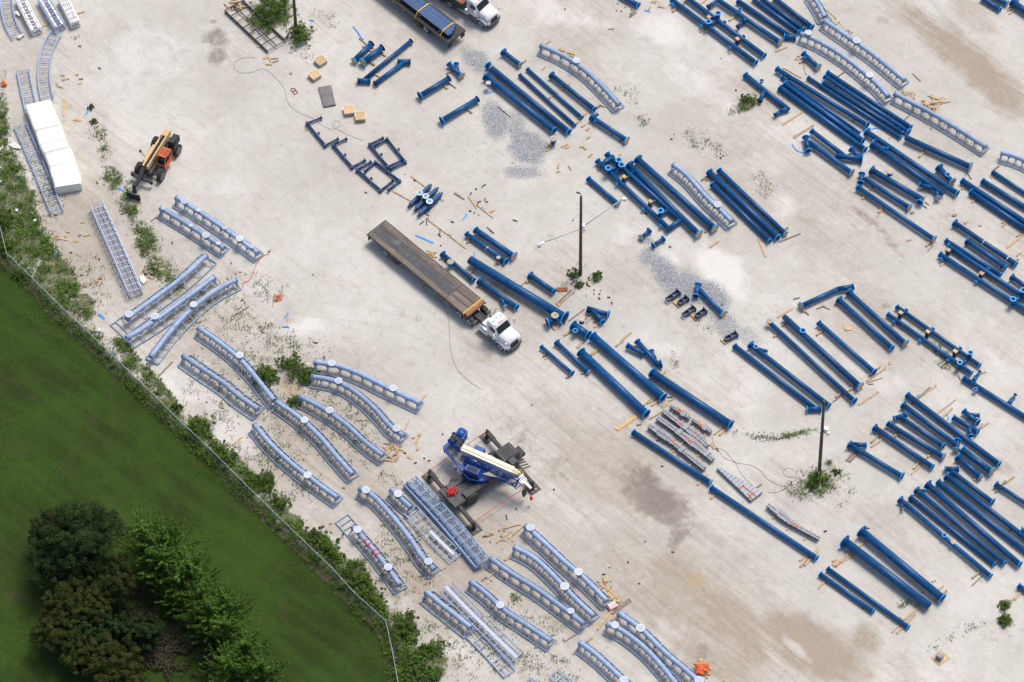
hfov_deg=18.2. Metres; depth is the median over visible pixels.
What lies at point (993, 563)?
support pipe
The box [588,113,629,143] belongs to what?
support pipe
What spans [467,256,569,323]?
support pipe
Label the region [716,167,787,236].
support pipe
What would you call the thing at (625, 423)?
timber plank
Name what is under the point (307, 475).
coaster track section
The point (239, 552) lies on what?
lawn
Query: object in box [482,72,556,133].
support pipe
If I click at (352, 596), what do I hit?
chain link fence
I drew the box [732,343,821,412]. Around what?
support pipe
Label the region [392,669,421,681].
green shrub
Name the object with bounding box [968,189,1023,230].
support pipe
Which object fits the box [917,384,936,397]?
timber plank
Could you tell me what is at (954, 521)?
support pipe
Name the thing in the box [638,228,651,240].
support pipe
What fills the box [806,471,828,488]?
green shrub
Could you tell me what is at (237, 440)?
timber plank
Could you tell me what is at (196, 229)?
coaster track section
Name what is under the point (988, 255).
support pipe
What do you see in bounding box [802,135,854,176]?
support pipe
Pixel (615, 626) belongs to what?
coaster track section
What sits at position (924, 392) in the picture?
timber bearer
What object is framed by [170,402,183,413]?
green shrub
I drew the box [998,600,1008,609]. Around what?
green shrub
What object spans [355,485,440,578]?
coaster track section
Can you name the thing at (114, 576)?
broadleaf tree
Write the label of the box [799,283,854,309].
support pipe
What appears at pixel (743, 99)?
green shrub
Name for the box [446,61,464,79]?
support pipe
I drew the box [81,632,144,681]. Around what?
broadleaf tree
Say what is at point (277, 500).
green shrub
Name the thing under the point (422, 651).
green shrub
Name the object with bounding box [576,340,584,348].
timber offcut
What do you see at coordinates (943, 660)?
plywood pad
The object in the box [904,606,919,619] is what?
timber plank
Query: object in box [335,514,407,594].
coaster track section
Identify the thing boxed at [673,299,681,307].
plywood plate
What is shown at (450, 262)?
support pipe
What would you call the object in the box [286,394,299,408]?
green shrub
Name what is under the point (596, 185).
support pipe
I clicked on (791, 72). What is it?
timber plank
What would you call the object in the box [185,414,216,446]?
green shrub
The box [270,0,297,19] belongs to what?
green shrub
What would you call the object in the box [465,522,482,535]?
outrigger pad
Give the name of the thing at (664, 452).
support pipe
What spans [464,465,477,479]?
cab window
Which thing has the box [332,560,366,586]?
green shrub
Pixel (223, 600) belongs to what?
conifer tree
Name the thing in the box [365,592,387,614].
green shrub
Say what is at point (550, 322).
support pipe
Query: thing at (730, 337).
channel bracket
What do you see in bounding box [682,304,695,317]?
channel bracket
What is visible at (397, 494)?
coaster track section
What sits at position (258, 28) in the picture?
steel rack
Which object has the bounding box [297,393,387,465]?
coaster track section
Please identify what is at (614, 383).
support pipe
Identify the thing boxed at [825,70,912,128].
support pipe
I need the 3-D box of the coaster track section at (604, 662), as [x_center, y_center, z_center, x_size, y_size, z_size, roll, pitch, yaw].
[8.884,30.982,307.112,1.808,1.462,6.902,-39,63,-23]
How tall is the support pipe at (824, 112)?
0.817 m
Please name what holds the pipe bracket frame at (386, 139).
on the ground at (728, 590)
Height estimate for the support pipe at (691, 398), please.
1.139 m
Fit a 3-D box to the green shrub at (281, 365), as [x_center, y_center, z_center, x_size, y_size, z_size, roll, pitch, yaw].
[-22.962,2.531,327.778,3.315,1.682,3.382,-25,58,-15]
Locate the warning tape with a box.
[475,487,524,521]
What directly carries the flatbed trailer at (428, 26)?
on the ground at (728, 590)
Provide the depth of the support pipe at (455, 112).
346.75 m
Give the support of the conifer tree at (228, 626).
on the lawn at (239, 552)
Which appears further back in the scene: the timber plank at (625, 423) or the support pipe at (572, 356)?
the support pipe at (572, 356)
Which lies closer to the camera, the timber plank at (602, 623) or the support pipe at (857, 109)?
the timber plank at (602, 623)
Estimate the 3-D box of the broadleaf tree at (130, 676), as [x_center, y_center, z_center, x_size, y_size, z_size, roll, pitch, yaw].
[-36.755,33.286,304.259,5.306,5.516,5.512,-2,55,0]
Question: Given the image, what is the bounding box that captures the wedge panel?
[717,467,762,501]
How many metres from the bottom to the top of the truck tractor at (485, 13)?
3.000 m
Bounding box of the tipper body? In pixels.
[447,0,466,10]
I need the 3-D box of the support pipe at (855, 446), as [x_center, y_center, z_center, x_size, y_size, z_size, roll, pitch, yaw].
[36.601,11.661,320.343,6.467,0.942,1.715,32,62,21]
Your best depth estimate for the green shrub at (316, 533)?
316.19 m
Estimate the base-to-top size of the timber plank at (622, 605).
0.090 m
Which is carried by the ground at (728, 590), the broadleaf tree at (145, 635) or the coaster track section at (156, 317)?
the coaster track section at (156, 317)
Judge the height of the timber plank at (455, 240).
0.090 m
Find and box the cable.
[423,284,482,389]
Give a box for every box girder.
[407,183,431,207]
[414,187,438,211]
[417,192,442,216]
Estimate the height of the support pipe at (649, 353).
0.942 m
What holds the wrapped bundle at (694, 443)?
on the ground at (728, 590)
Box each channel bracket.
[665,288,680,302]
[677,294,688,305]
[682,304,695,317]
[694,307,707,318]
[724,330,738,341]
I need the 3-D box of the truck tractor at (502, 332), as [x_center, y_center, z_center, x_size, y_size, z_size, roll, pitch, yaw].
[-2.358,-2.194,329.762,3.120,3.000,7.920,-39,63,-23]
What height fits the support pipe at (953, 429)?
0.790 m
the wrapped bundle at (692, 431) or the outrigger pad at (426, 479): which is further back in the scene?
the wrapped bundle at (692, 431)
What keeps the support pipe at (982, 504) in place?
on the ground at (728, 590)
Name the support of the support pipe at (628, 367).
on the timber bearer
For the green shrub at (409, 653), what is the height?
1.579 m
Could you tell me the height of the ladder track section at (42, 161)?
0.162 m
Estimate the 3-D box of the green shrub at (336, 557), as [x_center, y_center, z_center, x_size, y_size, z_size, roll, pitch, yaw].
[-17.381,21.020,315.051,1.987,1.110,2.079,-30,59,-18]
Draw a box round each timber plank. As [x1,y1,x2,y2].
[63,98,64,115]
[226,436,242,449]
[392,190,410,200]
[411,175,443,201]
[427,219,445,232]
[445,233,465,248]
[496,530,511,542]
[511,526,522,535]
[558,290,571,302]
[597,618,606,630]
[612,598,631,614]
[615,415,637,430]
[758,237,766,256]
[777,308,792,317]
[779,233,800,242]
[782,67,801,77]
[782,111,802,124]
[793,125,813,137]
[832,553,853,566]
[848,452,858,462]
[858,391,878,405]
[866,368,885,381]
[871,438,882,447]
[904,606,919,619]
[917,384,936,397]
[1007,234,1023,247]
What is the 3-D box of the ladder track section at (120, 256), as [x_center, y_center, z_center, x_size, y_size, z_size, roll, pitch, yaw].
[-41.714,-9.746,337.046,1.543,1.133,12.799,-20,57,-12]
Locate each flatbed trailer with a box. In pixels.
[367,220,485,317]
[392,0,465,47]
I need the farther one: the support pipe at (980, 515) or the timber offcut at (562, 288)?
the timber offcut at (562, 288)
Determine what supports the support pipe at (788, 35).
on the ground at (728, 590)
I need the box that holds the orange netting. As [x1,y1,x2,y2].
[694,663,708,674]
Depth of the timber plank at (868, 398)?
324.92 m
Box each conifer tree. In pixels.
[111,503,173,566]
[125,524,181,578]
[132,542,192,598]
[145,516,200,568]
[149,561,208,613]
[169,541,221,600]
[173,568,232,632]
[183,592,235,650]
[198,640,256,681]
[200,608,258,662]
[205,582,255,639]
[213,622,271,681]
[235,648,288,681]
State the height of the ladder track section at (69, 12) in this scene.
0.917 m
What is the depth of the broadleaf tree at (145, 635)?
307.94 m
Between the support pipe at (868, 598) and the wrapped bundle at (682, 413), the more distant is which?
the wrapped bundle at (682, 413)
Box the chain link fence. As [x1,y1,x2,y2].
[0,228,397,681]
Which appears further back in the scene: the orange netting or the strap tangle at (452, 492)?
the strap tangle at (452, 492)
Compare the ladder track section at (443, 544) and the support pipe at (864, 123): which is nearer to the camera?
the ladder track section at (443, 544)
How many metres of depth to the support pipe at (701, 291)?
331.98 m
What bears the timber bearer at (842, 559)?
on the ground at (728, 590)
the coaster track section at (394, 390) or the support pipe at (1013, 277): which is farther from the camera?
the support pipe at (1013, 277)
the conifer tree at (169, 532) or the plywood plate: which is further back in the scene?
the plywood plate
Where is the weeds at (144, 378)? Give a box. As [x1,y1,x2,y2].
[0,0,1014,681]
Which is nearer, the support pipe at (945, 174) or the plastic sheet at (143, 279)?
the plastic sheet at (143, 279)
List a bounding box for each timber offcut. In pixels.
[557,287,567,290]
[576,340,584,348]
[844,326,851,330]
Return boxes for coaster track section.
[110,253,216,337]
[123,275,218,347]
[145,277,240,364]
[157,205,229,257]
[172,195,263,262]
[177,353,264,420]
[194,325,280,408]
[248,422,343,507]
[272,399,359,482]
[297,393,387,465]
[310,374,408,445]
[312,359,424,413]
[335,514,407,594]
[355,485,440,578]
[385,487,418,518]
[419,589,477,638]
[465,579,555,651]
[485,556,588,633]
[510,544,599,625]
[519,523,612,609]
[537,43,624,112]
[574,640,631,681]
[603,621,680,681]
[615,610,705,681]
[668,162,737,229]
[797,30,892,104]
[804,0,830,23]
[819,18,909,88]
[890,91,989,155]
[998,150,1023,171]
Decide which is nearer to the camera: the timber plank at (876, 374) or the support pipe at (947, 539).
the support pipe at (947, 539)
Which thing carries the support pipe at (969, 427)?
on the timber bearer
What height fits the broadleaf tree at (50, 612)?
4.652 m
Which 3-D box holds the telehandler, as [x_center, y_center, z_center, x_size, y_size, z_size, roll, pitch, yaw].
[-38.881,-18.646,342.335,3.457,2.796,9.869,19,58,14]
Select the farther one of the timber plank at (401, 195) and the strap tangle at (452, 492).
the timber plank at (401, 195)
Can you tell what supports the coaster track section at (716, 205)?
on the ground at (728, 590)
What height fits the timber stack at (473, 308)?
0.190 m
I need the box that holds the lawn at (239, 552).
[0,261,389,681]
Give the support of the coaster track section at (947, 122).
on the ground at (728, 590)
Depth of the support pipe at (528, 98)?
347.54 m
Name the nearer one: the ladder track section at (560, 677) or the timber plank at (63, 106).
the ladder track section at (560, 677)
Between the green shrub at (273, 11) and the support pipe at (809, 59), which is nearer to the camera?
the support pipe at (809, 59)
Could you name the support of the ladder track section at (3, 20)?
on the ground at (728, 590)
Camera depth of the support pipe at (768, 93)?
347.26 m
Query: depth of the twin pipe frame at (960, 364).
328.27 m
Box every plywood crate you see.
[308,69,320,81]
[314,54,326,66]
[343,105,353,115]
[355,111,365,121]
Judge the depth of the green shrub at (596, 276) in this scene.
334.04 m
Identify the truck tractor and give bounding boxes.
[439,0,499,27]
[456,305,521,352]
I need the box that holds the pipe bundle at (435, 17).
[399,0,455,36]
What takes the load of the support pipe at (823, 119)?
on the timber bearer
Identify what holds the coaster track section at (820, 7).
on the ground at (728, 590)
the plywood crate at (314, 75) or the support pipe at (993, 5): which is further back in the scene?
the support pipe at (993, 5)
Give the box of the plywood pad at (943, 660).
[931,650,949,665]
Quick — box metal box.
[935,652,943,660]
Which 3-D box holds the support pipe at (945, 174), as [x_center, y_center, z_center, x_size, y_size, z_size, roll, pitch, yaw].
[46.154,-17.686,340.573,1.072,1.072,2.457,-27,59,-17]
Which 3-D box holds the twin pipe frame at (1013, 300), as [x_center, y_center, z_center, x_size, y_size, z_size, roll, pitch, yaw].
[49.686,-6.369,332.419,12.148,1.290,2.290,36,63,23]
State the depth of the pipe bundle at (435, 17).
352.93 m
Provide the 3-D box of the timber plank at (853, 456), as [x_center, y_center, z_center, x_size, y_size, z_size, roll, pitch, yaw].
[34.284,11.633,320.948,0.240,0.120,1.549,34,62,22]
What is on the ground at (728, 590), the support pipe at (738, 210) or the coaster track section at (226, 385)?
the coaster track section at (226, 385)
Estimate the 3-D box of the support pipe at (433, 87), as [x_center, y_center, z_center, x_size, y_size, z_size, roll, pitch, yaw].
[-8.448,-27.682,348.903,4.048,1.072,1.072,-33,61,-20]
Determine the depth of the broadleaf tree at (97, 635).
306.31 m
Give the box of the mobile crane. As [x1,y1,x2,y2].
[426,428,536,530]
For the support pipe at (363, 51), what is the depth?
351.86 m
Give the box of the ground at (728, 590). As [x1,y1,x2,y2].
[0,0,1023,681]
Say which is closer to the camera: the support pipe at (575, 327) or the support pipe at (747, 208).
the support pipe at (575, 327)
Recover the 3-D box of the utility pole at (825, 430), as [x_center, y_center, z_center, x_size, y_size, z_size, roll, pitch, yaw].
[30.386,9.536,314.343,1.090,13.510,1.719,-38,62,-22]
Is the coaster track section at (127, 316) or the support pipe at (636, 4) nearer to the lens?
the coaster track section at (127, 316)
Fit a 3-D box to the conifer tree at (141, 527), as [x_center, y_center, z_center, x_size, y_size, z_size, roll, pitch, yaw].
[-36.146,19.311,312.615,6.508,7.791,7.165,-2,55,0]
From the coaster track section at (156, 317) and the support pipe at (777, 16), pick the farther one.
the support pipe at (777, 16)
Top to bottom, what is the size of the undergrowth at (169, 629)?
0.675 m
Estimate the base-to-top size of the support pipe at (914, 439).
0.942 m
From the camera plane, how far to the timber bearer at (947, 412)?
323.62 m
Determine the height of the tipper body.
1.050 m
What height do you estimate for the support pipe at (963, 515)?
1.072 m
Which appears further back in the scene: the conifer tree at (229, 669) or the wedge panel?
the wedge panel
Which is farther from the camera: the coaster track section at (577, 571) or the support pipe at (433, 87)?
the support pipe at (433, 87)
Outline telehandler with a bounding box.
[124,129,181,205]
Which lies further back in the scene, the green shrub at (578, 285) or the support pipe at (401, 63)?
the support pipe at (401, 63)
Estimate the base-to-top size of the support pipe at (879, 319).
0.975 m
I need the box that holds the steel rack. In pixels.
[224,0,285,52]
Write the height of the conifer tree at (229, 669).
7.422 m
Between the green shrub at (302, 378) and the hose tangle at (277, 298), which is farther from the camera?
the hose tangle at (277, 298)
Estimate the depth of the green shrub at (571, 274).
334.38 m
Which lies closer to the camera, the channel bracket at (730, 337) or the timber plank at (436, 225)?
the channel bracket at (730, 337)
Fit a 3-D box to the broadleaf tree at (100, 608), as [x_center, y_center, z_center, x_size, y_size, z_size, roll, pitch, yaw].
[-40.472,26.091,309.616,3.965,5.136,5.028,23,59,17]
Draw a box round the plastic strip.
[415,234,433,242]
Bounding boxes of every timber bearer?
[804,550,818,565]
[835,551,851,566]
[870,427,885,442]
[896,613,915,633]
[911,387,930,404]
[936,408,952,423]
[984,274,996,285]
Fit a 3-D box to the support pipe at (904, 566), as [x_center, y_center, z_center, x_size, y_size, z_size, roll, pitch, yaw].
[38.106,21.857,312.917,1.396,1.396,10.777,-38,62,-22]
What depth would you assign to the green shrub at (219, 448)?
322.40 m
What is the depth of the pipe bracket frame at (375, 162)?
342.58 m
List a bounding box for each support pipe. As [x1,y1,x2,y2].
[351,40,374,63]
[357,38,412,83]
[359,44,384,66]
[373,58,410,85]
[417,75,451,99]
[439,96,479,124]
[439,250,475,282]
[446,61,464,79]
[464,231,508,264]
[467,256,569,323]
[473,226,517,260]
[476,276,519,310]
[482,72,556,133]
[485,61,571,134]
[500,48,522,67]
[518,73,576,126]
[525,67,583,119]
[527,271,556,294]
[539,344,574,375]
[545,318,556,327]
[548,71,596,111]
[549,135,556,143]
[554,339,590,374]
[569,316,591,339]
[577,347,650,417]
[586,176,620,206]
[586,306,609,324]
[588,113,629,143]
[588,331,666,401]
[624,0,640,8]
[625,160,702,238]
[625,338,662,367]
[631,429,712,485]
[634,154,718,232]
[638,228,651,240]
[648,367,733,429]
[651,235,665,247]
[692,282,726,316]
[706,0,782,45]
[706,168,780,240]
[709,182,771,243]
[709,484,818,560]
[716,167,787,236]
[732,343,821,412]
[736,0,795,40]
[742,72,790,116]
[747,341,831,408]
[752,0,800,34]
[761,0,805,31]
[766,318,857,404]
[773,0,814,29]
[774,66,869,128]
[777,84,867,152]
[780,75,860,133]
[782,80,865,143]
[782,314,863,390]
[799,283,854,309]
[801,51,821,70]
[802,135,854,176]
[806,75,901,139]
[809,128,862,163]
[816,320,877,374]
[818,571,875,613]
[822,74,910,134]
[822,80,904,134]
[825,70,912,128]
[825,566,910,629]
[835,296,894,350]
[840,535,931,609]
[845,288,908,346]
[846,440,904,479]
[855,184,936,242]
[856,525,945,602]
[857,171,912,211]
[863,127,959,196]
[868,165,923,204]
[869,139,944,199]
[871,423,934,469]
[885,420,945,460]
[892,411,945,449]
[897,496,992,578]
[900,401,960,452]
[904,135,972,171]
[905,391,1001,467]
[908,494,996,566]
[913,486,1006,565]
[924,480,1022,567]
[935,163,955,184]
[935,478,1023,552]
[943,472,1023,539]
[944,238,1002,276]
[944,465,995,505]
[951,219,1018,267]
[951,414,980,437]
[954,453,982,479]
[959,446,995,476]
[960,177,1023,223]
[961,370,1023,418]
[961,408,980,425]
[964,237,1007,270]
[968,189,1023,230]
[980,178,1023,208]
[981,0,1001,11]
[991,169,1023,194]
[993,480,1023,503]
[995,0,1008,6]
[1009,0,1023,13]
[1009,273,1023,286]
[1016,583,1023,591]
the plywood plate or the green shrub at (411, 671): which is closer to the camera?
the green shrub at (411, 671)
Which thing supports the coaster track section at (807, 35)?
on the ground at (728, 590)
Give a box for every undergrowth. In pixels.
[0,0,1012,681]
[105,581,234,681]
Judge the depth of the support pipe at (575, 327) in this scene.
329.61 m
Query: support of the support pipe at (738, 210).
on the timber bearer
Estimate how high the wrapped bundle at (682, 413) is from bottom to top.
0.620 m
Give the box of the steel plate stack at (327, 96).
[318,85,335,107]
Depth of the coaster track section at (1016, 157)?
341.25 m
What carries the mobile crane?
on the ground at (728, 590)
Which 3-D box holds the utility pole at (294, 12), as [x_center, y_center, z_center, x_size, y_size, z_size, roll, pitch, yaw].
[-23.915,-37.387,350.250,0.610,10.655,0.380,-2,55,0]
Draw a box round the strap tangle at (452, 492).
[446,487,456,495]
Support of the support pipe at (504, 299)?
on the ground at (728, 590)
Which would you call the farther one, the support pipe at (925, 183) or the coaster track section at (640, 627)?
the support pipe at (925, 183)
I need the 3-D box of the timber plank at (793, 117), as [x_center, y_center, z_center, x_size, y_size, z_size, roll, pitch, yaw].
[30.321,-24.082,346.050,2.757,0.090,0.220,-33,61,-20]
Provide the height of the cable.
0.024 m
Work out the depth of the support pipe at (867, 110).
346.19 m
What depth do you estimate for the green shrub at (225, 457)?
321.73 m
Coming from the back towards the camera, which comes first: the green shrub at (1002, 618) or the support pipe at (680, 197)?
the support pipe at (680, 197)
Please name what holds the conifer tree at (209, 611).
on the lawn at (239, 552)
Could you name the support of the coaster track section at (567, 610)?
on the ground at (728, 590)
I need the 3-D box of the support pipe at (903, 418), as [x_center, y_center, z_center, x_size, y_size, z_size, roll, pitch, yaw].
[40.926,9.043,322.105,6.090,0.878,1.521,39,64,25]
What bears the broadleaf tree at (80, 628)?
on the lawn at (239, 552)
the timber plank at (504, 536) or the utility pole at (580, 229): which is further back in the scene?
the utility pole at (580, 229)
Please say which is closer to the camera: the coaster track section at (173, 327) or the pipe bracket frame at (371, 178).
the coaster track section at (173, 327)
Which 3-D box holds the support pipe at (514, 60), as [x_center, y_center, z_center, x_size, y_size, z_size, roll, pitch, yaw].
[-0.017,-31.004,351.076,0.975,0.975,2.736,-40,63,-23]
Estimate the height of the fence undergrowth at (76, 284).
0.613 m
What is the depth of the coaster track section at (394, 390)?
326.39 m
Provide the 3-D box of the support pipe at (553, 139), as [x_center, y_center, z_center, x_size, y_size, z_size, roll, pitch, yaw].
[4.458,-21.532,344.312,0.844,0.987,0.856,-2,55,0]
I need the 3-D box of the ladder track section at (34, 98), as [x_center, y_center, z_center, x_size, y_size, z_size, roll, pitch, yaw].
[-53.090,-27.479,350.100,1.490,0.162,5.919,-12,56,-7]
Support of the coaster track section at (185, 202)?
on the ground at (728, 590)
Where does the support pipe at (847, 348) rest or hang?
on the timber bearer
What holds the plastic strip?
on the ground at (728, 590)
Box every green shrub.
[0,206,14,232]
[0,236,18,258]
[11,267,31,279]
[89,118,97,124]
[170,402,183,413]
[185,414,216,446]
[201,439,225,456]
[216,448,239,469]
[235,471,262,489]
[246,0,291,33]
[252,365,280,387]
[254,468,275,491]
[269,493,291,514]
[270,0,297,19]
[273,351,303,380]
[285,20,314,48]
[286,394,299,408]
[289,363,320,383]
[304,525,331,546]
[310,534,343,557]
[325,548,345,564]
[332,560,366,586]
[339,573,383,595]
[356,582,386,606]
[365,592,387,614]
[383,615,418,644]
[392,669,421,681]
[393,608,419,628]
[394,643,419,665]
[401,660,431,681]
[417,643,429,657]
[421,665,439,681]
[422,639,450,655]
[567,267,578,277]
[574,280,584,287]
[588,270,602,280]
[740,93,754,103]
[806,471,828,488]
[832,469,841,475]
[996,615,1010,623]
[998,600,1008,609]
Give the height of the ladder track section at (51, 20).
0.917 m
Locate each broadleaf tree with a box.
[27,508,66,547]
[27,530,87,589]
[29,613,76,651]
[38,495,127,577]
[38,577,95,625]
[45,609,85,632]
[58,635,98,678]
[64,616,97,643]
[71,588,116,631]
[76,555,116,588]
[81,554,137,601]
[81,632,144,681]
[83,624,112,662]
[96,610,133,643]
[97,660,149,681]
[125,612,165,652]
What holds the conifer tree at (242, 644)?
on the lawn at (239, 552)
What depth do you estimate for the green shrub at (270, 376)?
327.22 m
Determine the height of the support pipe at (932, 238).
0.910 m
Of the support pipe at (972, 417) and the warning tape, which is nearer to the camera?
the warning tape
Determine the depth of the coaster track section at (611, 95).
349.23 m
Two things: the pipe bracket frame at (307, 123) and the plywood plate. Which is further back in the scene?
the pipe bracket frame at (307, 123)
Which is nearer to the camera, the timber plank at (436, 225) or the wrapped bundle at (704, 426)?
the wrapped bundle at (704, 426)
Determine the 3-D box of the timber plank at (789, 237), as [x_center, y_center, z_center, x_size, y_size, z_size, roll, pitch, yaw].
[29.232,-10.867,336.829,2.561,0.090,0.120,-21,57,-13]
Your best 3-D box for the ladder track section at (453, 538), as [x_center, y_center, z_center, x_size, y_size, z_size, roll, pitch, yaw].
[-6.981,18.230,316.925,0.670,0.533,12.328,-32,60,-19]
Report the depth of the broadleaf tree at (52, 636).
306.87 m
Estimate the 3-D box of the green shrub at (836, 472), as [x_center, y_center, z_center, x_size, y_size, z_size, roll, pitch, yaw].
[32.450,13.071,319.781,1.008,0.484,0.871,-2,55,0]
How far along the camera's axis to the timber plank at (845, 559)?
314.08 m
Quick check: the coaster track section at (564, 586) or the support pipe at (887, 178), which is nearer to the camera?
the coaster track section at (564, 586)
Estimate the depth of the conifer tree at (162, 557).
309.39 m
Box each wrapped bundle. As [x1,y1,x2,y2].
[647,423,706,470]
[656,415,714,461]
[661,408,709,447]
[669,404,690,421]
[691,418,711,435]
[766,503,819,540]
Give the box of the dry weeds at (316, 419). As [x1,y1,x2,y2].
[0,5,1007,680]
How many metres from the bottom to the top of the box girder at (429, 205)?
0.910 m
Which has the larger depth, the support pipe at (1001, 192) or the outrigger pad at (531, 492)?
the support pipe at (1001, 192)
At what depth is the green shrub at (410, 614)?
310.50 m
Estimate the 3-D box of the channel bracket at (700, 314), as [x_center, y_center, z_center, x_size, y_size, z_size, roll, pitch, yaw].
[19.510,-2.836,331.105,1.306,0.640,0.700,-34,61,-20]
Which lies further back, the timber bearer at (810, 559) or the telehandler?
the telehandler
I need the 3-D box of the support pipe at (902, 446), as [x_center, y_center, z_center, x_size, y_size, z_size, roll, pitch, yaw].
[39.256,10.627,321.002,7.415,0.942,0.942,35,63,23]
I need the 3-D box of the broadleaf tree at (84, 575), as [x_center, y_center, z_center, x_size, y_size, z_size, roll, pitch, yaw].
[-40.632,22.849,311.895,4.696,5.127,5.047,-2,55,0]
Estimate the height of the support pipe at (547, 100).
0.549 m
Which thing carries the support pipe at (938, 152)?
on the ground at (728, 590)
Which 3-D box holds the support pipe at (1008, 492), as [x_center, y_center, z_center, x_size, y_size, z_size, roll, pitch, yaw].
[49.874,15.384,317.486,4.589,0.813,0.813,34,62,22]
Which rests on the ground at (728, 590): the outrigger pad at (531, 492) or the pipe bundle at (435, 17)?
the outrigger pad at (531, 492)
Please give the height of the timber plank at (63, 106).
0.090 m
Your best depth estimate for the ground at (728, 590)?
333.61 m
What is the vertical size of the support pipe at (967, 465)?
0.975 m
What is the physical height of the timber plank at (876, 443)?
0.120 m
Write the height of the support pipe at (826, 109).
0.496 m
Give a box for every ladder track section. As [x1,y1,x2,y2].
[0,0,23,38]
[13,122,63,214]
[15,0,41,35]
[16,69,35,110]
[37,30,61,100]
[38,0,65,31]
[58,0,80,27]
[89,200,142,297]
[403,481,479,569]
[404,505,461,561]
[407,476,488,567]
[439,582,523,662]
[466,629,514,677]
[550,669,572,681]
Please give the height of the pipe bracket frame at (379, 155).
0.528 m
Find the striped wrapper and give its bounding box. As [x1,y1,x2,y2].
[607,602,616,610]
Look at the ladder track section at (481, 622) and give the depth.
310.17 m
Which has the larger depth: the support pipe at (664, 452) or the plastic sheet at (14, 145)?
the plastic sheet at (14, 145)
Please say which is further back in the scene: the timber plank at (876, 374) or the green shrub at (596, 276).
the green shrub at (596, 276)
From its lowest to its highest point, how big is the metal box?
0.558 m
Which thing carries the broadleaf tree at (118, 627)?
on the lawn at (239, 552)
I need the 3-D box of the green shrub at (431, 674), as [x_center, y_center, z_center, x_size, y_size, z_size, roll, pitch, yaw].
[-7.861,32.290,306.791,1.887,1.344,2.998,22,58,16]
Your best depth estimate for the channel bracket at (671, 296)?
332.42 m
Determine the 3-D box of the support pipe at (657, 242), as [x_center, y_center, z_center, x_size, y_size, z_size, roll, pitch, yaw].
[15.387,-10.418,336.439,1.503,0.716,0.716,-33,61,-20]
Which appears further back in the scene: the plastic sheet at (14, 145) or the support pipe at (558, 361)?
the plastic sheet at (14, 145)
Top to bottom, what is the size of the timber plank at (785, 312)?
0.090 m
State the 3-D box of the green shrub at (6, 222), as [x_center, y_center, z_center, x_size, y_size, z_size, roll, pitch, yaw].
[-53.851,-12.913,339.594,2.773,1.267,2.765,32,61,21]
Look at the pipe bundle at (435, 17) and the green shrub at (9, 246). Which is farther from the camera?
the pipe bundle at (435, 17)
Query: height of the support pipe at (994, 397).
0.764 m
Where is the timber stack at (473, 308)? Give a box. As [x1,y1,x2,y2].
[464,299,484,316]
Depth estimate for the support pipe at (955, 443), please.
322.00 m
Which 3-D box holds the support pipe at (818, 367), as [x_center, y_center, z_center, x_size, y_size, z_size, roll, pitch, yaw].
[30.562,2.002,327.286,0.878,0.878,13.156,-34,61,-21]
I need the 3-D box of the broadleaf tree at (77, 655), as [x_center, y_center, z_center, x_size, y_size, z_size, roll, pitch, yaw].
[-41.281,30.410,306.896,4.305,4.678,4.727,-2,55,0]
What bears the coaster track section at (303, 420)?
on the ground at (728, 590)
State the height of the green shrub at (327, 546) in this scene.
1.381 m
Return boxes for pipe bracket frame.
[305,116,338,147]
[331,137,365,169]
[355,160,393,193]
[363,160,400,191]
[368,136,402,169]
[373,137,406,170]
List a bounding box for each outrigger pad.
[422,470,437,484]
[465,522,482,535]
[479,430,495,443]
[525,481,540,495]
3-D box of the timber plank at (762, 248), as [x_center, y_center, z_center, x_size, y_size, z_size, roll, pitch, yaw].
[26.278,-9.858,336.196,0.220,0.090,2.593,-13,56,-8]
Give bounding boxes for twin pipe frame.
[595,151,681,231]
[669,0,766,65]
[886,304,981,375]
[938,243,1023,311]
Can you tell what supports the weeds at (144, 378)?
on the ground at (728, 590)
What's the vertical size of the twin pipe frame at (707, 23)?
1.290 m
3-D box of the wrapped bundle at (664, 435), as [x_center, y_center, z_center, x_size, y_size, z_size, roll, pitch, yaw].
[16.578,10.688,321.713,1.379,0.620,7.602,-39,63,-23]
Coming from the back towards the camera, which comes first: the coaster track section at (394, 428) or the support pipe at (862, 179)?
the support pipe at (862, 179)
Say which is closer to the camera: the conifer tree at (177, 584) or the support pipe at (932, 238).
the conifer tree at (177, 584)
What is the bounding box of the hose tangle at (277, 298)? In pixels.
[272,291,282,306]
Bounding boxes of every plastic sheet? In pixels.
[9,142,20,148]
[139,275,146,283]
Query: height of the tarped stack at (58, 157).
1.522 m
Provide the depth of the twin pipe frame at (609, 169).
340.16 m
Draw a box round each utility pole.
[292,0,296,27]
[537,195,626,275]
[817,400,831,475]
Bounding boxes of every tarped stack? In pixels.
[25,100,65,151]
[40,139,82,193]
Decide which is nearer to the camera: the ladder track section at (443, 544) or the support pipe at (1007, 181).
the ladder track section at (443, 544)
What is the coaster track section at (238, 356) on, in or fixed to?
on the ground at (728, 590)
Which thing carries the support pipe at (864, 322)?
on the timber bearer
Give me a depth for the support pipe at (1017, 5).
353.64 m
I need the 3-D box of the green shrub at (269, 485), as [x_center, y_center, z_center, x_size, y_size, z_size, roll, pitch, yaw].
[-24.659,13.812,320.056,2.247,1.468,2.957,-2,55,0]
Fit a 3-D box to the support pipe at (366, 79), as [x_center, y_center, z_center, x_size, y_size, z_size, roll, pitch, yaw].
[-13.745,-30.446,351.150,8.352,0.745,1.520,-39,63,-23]
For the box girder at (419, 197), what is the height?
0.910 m
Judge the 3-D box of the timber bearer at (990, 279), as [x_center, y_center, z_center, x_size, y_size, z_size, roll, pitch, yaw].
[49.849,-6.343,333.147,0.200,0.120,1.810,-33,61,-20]

